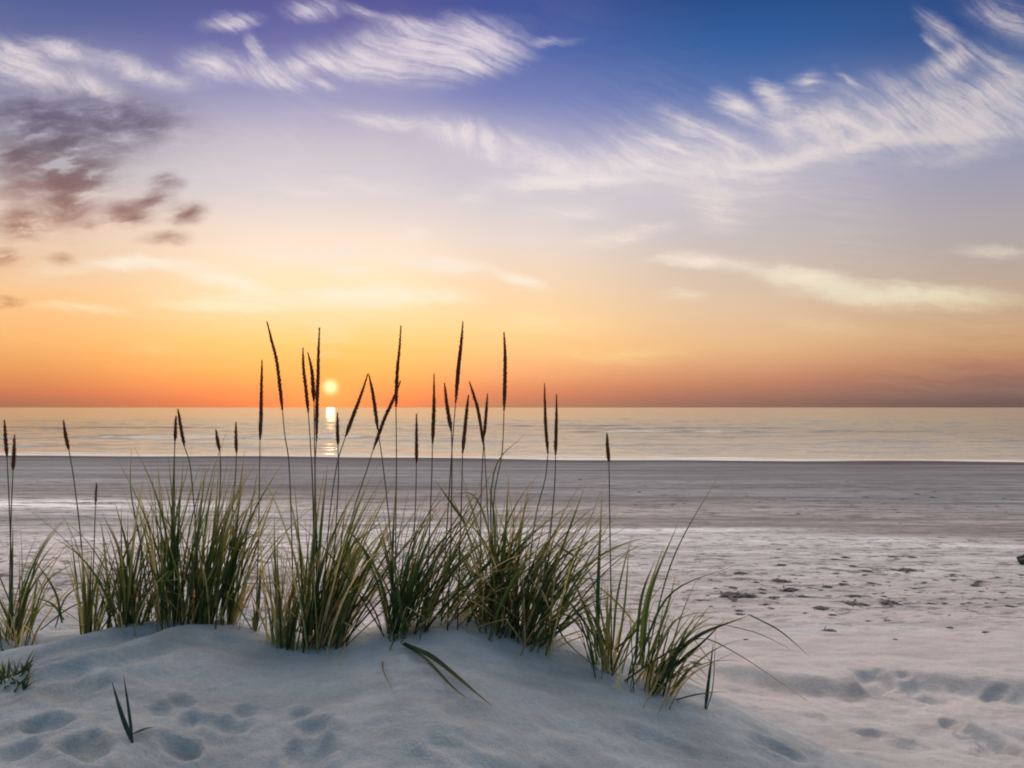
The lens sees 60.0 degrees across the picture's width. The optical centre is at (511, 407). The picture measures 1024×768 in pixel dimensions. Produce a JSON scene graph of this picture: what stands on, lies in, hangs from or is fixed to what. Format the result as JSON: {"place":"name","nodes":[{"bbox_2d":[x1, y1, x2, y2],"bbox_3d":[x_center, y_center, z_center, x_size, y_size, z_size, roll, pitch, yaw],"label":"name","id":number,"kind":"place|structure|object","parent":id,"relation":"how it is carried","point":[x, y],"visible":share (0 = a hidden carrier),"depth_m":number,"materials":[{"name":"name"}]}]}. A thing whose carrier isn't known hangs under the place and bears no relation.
{"place":"outdoors","nodes":[
{"label":"outdoors","id":0,"kind":"place"},
{"bbox_2d":[0,456,1023,767],"bbox_3d":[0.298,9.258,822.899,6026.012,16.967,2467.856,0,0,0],"label":"sandy beach","id":1,"kind":"structure","parent":0,"point":[916,682],"depth_m":5.50,"materials":[{"name":"white sand"}]},
{"bbox_2d":[0,650,41,691],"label":"grass tuft","id":2,"kind":"object","parent":1,"relation":"on","point":[23,670],"visible":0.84,"depth_m":2.86,"materials":[{"name":"green plant"}]},
{"bbox_2d":[0,420,101,650],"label":"grass tuft","id":3,"kind":"object","parent":1,"relation":"on","point":[17,628],"visible":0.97,"depth_m":3.32,"materials":[{"name":"green plant"}]},
{"bbox_2d":[62,420,126,634],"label":"grass tuft","id":4,"kind":"object","parent":1,"relation":"on","point":[86,617],"visible":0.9,"depth_m":3.30,"materials":[{"name":"green plant"}]},
{"bbox_2d":[22,449,209,633],"bbox_3d":[-1.388,0.523,3.326,0.677,0.741,0.546,0,0,0],"label":"grass tuft","id":5,"kind":"object","parent":1,"relation":"on","point":[126,614],"visible":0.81,"depth_m":3.26,"materials":[{"name":"green plant"}]},
{"bbox_2d":[112,675,152,742],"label":"grass shoot","id":6,"kind":"object","parent":1,"relation":"on","point":[128,729],"depth_m":2.50,"materials":[{"name":"green plant"}]},
{"bbox_2d":[100,409,329,630],"bbox_3d":[-1.121,0.446,3.310,0.901,0.885,0.455,0,0,0],"label":"grass tuft","id":7,"kind":"object","parent":1,"relation":"on","point":[203,607],"visible":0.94,"depth_m":3.31,"materials":[{"name":"green plant"}]},
{"bbox_2d":[223,359,270,631],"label":"grass stalk","id":8,"kind":"object","parent":1,"relation":"on","point":[255,620],"depth_m":3.32,"materials":[{"name":"green plant"}]},
{"bbox_2d":[245,320,324,650],"bbox_3d":[-0.816,0.279,3.184,0.261,1.192,0.410,0,0,-29],"label":"grass tuft","id":9,"kind":"object","parent":1,"relation":"on","point":[288,632],"visible":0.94,"depth_m":3.17,"materials":[{"name":"green plant"}]},
{"bbox_2d":[261,327,463,663],"bbox_3d":[-0.552,0.304,3.202,0.721,1.187,0.519,0,0,-11],"label":"grass tuft","id":10,"kind":"object","parent":1,"relation":"on","point":[330,615],"visible":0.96,"depth_m":3.18,"materials":[{"name":"green plant"}]},
{"bbox_2d":[286,321,587,706],"bbox_3d":[-0.157,0.300,3.204,1.001,1.239,0.866,0,0,-43],"label":"grass tuft","id":11,"kind":"object","parent":1,"relation":"on","point":[400,618],"visible":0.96,"depth_m":3.16,"materials":[{"name":"green plant"}]},
{"bbox_2d":[408,332,677,688],"bbox_3d":[0.090,0.357,3.280,1.024,1.269,0.792,0,0,15],"label":"grass tuft","id":12,"kind":"object","parent":1,"relation":"on","point":[548,627],"visible":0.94,"depth_m":3.26,"materials":[{"name":"green plant"}]},
{"bbox_2d":[561,432,715,683],"bbox_3d":[0.467,0.547,3.241,0.574,0.916,0.323,0,0,0],"label":"grass tuft","id":13,"kind":"object","parent":1,"relation":"on","point":[608,641],"visible":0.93,"depth_m":3.24,"materials":[{"name":"green plant"}]},
{"bbox_2d":[579,473,808,713],"bbox_3d":[0.649,0.653,3.222,0.860,0.834,0.387,0,0,0],"label":"grass tuft","id":14,"kind":"object","parent":1,"relation":"on","point":[666,667],"visible":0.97,"depth_m":3.22,"materials":[{"name":"green plant"}]},
{"bbox_2d":[704,631,715,708],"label":"grass shoot","id":15,"kind":"object","parent":1,"relation":"on","point":[707,688],"depth_m":3.22,"materials":[{"name":"green plant"}]},
{"bbox_2d":[719,591,757,602],"bbox_3d":[1.828,1.533,7.211,0.308,0.042,0.416,0,0,19],"label":"seaweed heap","id":16,"kind":"object","parent":1,"relation":"on","point":[734,596],"visible":1,"depth_m":7.22,"materials":[{"name":"plant"}]},
{"bbox_2d":[730,571,749,574],"bbox_3d":[2.191,1.572,8.420,0.252,0.028,0.197,0,0,-10],"label":"seaweed scrap","id":17,"kind":"object","parent":1,"relation":"on","point":[738,572],"visible":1,"depth_m":8.41,"materials":[{"name":"plant"}]},
{"bbox_2d":[745,594,762,597],"bbox_3d":[1.899,1.540,7.258,0.287,0.028,0.153,0,0,-24],"label":"seaweed heap","id":18,"kind":"object","parent":1,"relation":"on","point":[750,596],"visible":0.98,"depth_m":7.23,"materials":[{"name":"plant"}]},
{"bbox_2d":[768,578,790,582],"bbox_3d":[2.407,1.556,7.975,0.233,0.027,0.148,0,0,3],"label":"seaweed scrap","id":19,"kind":"object","parent":1,"relation":"on","point":[780,580],"visible":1,"depth_m":7.95,"materials":[{"name":"plant"}]},
{"bbox_2d":[782,586,798,591],"bbox_3d":[2.369,1.546,7.560,0.175,0.035,0.252,0,0,19],"label":"seaweed heap","id":20,"kind":"object","parent":1,"relation":"on","point":[790,589],"visible":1,"depth_m":7.52,"materials":[{"name":"plant"}]},
{"bbox_2d":[792,595,811,597],"bbox_3d":[2.396,1.557,7.303,0.163,0.019,0.095,0,0,22],"label":"seaweed scrap","id":21,"kind":"object","parent":1,"relation":"on","point":[801,596],"visible":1,"depth_m":7.29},
{"bbox_2d":[812,606,828,609],"bbox_3d":[2.365,1.539,6.781,0.238,0.024,0.175,0,0,-32],"label":"seaweed scrap","id":22,"kind":"object","parent":1,"relation":"on","point":[820,608],"visible":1,"depth_m":6.79,"materials":[{"name":"plant"}]},
{"bbox_2d":[819,627,835,631],"bbox_3d":[2.178,1.526,6.079,0.119,0.021,0.151,0,0,35],"label":"seaweed scrap","id":23,"kind":"object","parent":1,"relation":"on","point":[829,630],"visible":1,"depth_m":6.07,"materials":[{"name":"grey plant"}]},
{"bbox_2d":[840,599,861,606],"bbox_3d":[2.686,1.536,6.969,0.233,0.026,0.279,0,0,-27],"label":"seaweed scrap","id":24,"kind":"object","parent":1,"relation":"on","point":[855,602],"visible":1,"depth_m":6.95,"materials":[{"name":"plant"}]},
{"bbox_2d":[875,599,906,605],"bbox_3d":[2.987,1.530,6.953,0.246,0.035,0.289,0,0,13],"label":"seaweed heap","id":25,"kind":"object","parent":1,"relation":"on","point":[888,602],"visible":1,"depth_m":6.94,"materials":[{"name":"plant"}]},
{"bbox_2d":[897,568,919,573],"bbox_3d":[3.844,1.578,8.589,0.221,0.030,0.299,0,0,30],"label":"seaweed heap","id":26,"kind":"object","parent":1,"relation":"on","point":[906,570],"visible":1,"depth_m":8.61,"materials":[{"name":"plant"}]},
{"bbox_2d":[0,408,1023,461],"bbox_3d":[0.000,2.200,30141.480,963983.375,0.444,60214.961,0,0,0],"label":"sea","id":27,"kind":"structure","parent":0,"point":[865,434],"depth_m":78.03,"materials":[{"name":"liquid"}]},
{"bbox_2d":[0,0,1023,407],"label":"sky","id":28,"kind":"structure","parent":0,"point":[653,203],"materials":[{"name":"multicoloured"}]},
{"bbox_2d":[1016,554,1023,564],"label":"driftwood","id":29,"kind":"object","parent":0,"point":[1020,559],"visible":1,"depth_m":8.94,"materials":[{"name":"wood"}]}
]}

